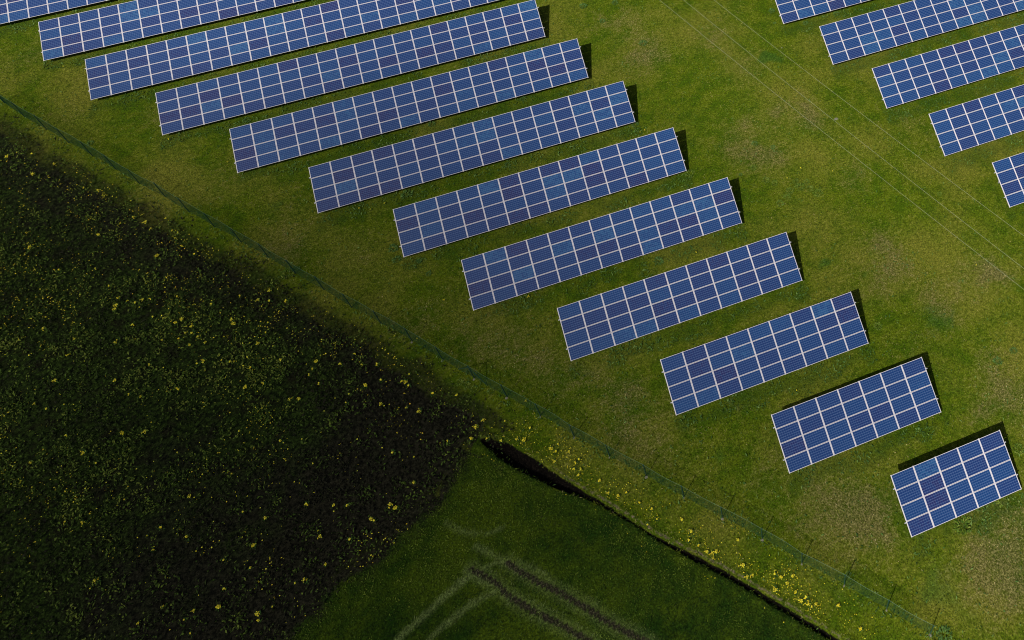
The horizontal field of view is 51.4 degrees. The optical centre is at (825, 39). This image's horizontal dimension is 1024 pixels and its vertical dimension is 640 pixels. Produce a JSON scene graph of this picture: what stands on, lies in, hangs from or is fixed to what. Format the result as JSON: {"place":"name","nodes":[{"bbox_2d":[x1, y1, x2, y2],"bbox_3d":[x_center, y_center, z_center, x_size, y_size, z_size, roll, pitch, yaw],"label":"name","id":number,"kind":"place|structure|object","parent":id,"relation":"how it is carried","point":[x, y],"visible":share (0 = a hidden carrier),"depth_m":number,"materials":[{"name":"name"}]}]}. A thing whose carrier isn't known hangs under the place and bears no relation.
{"place":"outdoors","nodes":[
{"label":"outdoors","id":0,"kind":"place"},
{"bbox_2d":[0,113,530,639],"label":"meadow","id":1,"kind":"structure","parent":0,"point":[352,424],"depth_m":69.75,"materials":[{"name":"green plant"}]},
{"bbox_2d":[0,160,463,633],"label":"blossoms","id":2,"kind":"object","parent":1,"relation":"on","point":[163,367],"visible":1,"depth_m":73.49,"materials":[{"name":"yellow plant"}]},
{"bbox_2d":[0,0,1023,639],"bbox_3d":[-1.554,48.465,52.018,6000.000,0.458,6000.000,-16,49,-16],"label":"grassland","id":3,"kind":"structure","parent":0,"point":[664,432],"depth_m":79.85,"materials":[{"name":"green plant"}]},
{"bbox_2d":[0,0,107,23],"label":"solar table","id":4,"kind":"object","parent":3,"relation":"on","point":[12,10],"visible":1,"depth_m":96.27,"materials":[{"name":"glass"}]},
{"bbox_2d":[38,0,303,60],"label":"solar table","id":5,"kind":"object","parent":3,"relation":"on","point":[75,33],"visible":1,"depth_m":94.77,"materials":[{"name":"glass"}]},
{"bbox_2d":[85,0,497,99],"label":"solar table","id":6,"kind":"object","parent":3,"relation":"on","point":[167,60],"visible":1,"depth_m":93.37,"materials":[{"name":"glass"}]},
{"bbox_2d":[155,0,545,135],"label":"solar table","id":7,"kind":"object","parent":3,"relation":"on","point":[240,93],"visible":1,"depth_m":91.38,"materials":[{"name":"glass"}]},
{"bbox_2d":[388,244,397,251],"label":"leafy weed","id":8,"kind":"object","parent":3,"relation":"on","point":[396,249],"visible":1,"depth_m":80.00,"materials":[{"name":"green plant"}]},
{"bbox_2d":[401,189,412,197],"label":"leafy weed","id":9,"kind":"object","parent":3,"relation":"on","point":[405,191],"visible":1,"depth_m":83.60,"materials":[{"name":"green plant"}]},
{"bbox_2d":[229,39,588,172],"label":"solar table","id":10,"kind":"object","parent":3,"relation":"on","point":[433,106],"visible":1,"depth_m":88.45,"materials":[{"name":"glass"}]},
{"bbox_2d":[455,378,463,385],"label":"leafy weed","id":11,"kind":"object","parent":3,"relation":"on","point":[460,380],"visible":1,"depth_m":72.60,"materials":[{"name":"green plant"}]},
{"bbox_2d":[0,95,934,636],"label":"fence","id":12,"kind":"object","parent":3,"relation":"on","point":[266,251],"visible":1,"depth_m":73.37,"materials":[{"name":"metal"}]},
{"bbox_2d":[308,81,634,212],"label":"solar table","id":13,"kind":"object","parent":3,"relation":"on","point":[395,160],"visible":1,"depth_m":85.50,"materials":[{"name":"glass"}]},
{"bbox_2d":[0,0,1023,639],"bbox_3d":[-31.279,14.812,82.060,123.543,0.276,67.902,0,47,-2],"label":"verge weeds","id":14,"kind":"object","parent":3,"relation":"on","point":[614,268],"visible":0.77,"depth_m":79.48,"materials":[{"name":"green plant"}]},
{"bbox_2d":[393,127,686,256],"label":"solar table","id":15,"kind":"object","parent":3,"relation":"on","point":[601,164],"visible":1,"depth_m":82.49,"materials":[{"name":"glass"}]},
{"bbox_2d":[461,177,741,310],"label":"solar table","id":16,"kind":"object","parent":3,"relation":"on","point":[674,225],"visible":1,"depth_m":79.27,"materials":[{"name":"glass"}]},
{"bbox_2d":[654,256,663,265],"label":"leafy weed","id":17,"kind":"object","parent":3,"relation":"on","point":[660,259],"visible":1,"depth_m":79.82,"materials":[{"name":"green plant"}]},
{"bbox_2d":[476,433,850,639],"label":"bank grass","id":18,"kind":"structure","parent":3,"relation":"on","point":[663,531],"depth_m":65.55,"materials":[{"name":"green plant"}]},
{"bbox_2d":[472,415,874,638],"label":"verge blossoms","id":19,"kind":"object","parent":3,"relation":"on","point":[680,529],"visible":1,"depth_m":65.60,"materials":[{"name":"yellow plant"}]},
{"bbox_2d":[557,232,802,360],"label":"solar table","id":20,"kind":"object","parent":3,"relation":"on","point":[734,266],"visible":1,"depth_m":76.26,"materials":[{"name":"glass"}]},
{"bbox_2d":[684,169,694,176],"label":"leafy weed","id":21,"kind":"object","parent":3,"relation":"on","point":[688,170],"visible":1,"depth_m":85.69,"materials":[{"name":"green plant"}]},
{"bbox_2d":[660,292,868,414],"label":"solar table","id":22,"kind":"object","parent":3,"relation":"on","point":[748,365],"visible":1,"depth_m":73.24,"materials":[{"name":"glass"}]},
{"bbox_2d":[812,189,823,196],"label":"leafy weed","id":23,"kind":"object","parent":3,"relation":"on","point":[818,190],"visible":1,"depth_m":84.59,"materials":[{"name":"green plant"}]},
{"bbox_2d":[775,0,868,23],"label":"solar table","id":24,"kind":"object","parent":3,"relation":"on","point":[802,8],"visible":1,"depth_m":98.59,"materials":[{"name":"glass"}]},
{"bbox_2d":[771,357,940,473],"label":"solar table","id":25,"kind":"object","parent":3,"relation":"on","point":[805,443],"visible":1,"depth_m":70.24,"materials":[{"name":"glass"}]},
{"bbox_2d":[915,532,923,539],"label":"leafy weed","id":26,"kind":"object","parent":3,"relation":"on","point":[921,534],"visible":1,"depth_m":66.03,"materials":[{"name":"green plant"}]},
{"bbox_2d":[819,0,1023,64],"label":"solar table","id":27,"kind":"object","parent":3,"relation":"on","point":[963,13],"visible":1,"depth_m":96.79,"materials":[{"name":"glass"}]},
{"bbox_2d":[936,625,951,639],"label":"leafy weed","id":28,"kind":"object","parent":3,"relation":"on","point":[943,629],"visible":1,"depth_m":62.13,"materials":[{"name":"green plant"}]},
{"bbox_2d":[872,24,1023,108],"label":"solar table","id":29,"kind":"object","parent":3,"relation":"on","point":[969,57],"visible":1,"depth_m":93.03,"materials":[{"name":"glass"}]},
{"bbox_2d":[890,430,1021,536],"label":"solar table","id":30,"kind":"object","parent":3,"relation":"on","point":[926,501],"visible":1,"depth_m":67.17,"materials":[{"name":"glass"}]},
{"bbox_2d":[952,514,971,534],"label":"leafy weed","id":31,"kind":"object","parent":3,"relation":"on","point":[967,520],"visible":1,"depth_m":66.47,"materials":[{"name":"green plant"}]},
{"bbox_2d":[929,84,1023,155],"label":"solar table","id":32,"kind":"object","parent":3,"relation":"on","point":[969,136],"visible":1,"depth_m":88.66,"materials":[{"name":"glass"}]},
{"bbox_2d":[992,499,1002,511],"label":"leafy weed","id":33,"kind":"object","parent":3,"relation":"on","point":[1000,505],"visible":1,"depth_m":67.50,"materials":[{"name":"green plant"}]},
{"bbox_2d":[993,356,1002,364],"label":"leafy weed","id":34,"kind":"object","parent":3,"relation":"on","point":[997,358],"visible":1,"depth_m":74.54,"materials":[{"name":"green plant"}]},
{"bbox_2d":[992,152,1023,207],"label":"solar table","id":35,"kind":"object","parent":3,"relation":"on","point":[1009,171],"visible":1,"depth_m":84.37,"materials":[{"name":"glass"}]},
{"bbox_2d":[1012,443,1023,454],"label":"leafy weed","id":36,"kind":"object","parent":3,"relation":"on","point":[1016,451],"visible":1,"depth_m":70.06,"materials":[{"name":"green plant"}]},
{"bbox_2d":[289,436,825,639],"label":"crop field","id":37,"kind":"structure","parent":0,"point":[512,511],"depth_m":63.74,"materials":[{"name":"green plant"}]},
{"bbox_2d":[396,522,654,639],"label":"flattened cereal","id":38,"kind":"object","parent":37,"relation":"on","point":[504,595],"visible":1,"depth_m":63.05,"materials":[{"name":"green plant"}]},
{"bbox_2d":[469,558,646,639],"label":"wheel track","id":39,"kind":"structure","parent":37,"relation":"on","point":[578,634],"depth_m":62.81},
{"bbox_2d":[482,438,841,639],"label":"ditch","id":40,"kind":"object","parent":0,"point":[524,462],"visible":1,"depth_m":67.54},
{"bbox_2d":[661,1,1021,287],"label":"overhead wire","id":41,"kind":"object","parent":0,"point":[845,149],"visible":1,"depth_m":78.19,"materials":[{"name":"silver metal"}]},
{"bbox_2d":[685,1,1022,267],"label":"overhead wire","id":42,"kind":"object","parent":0,"point":[859,140],"visible":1,"depth_m":78.63,"materials":[{"name":"silver metal"}]},
{"bbox_2d":[714,0,1023,235],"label":"overhead wire","id":43,"kind":"object","parent":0,"point":[874,123],"visible":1,"depth_m":79.79,"materials":[{"name":"silver metal"}]}
]}

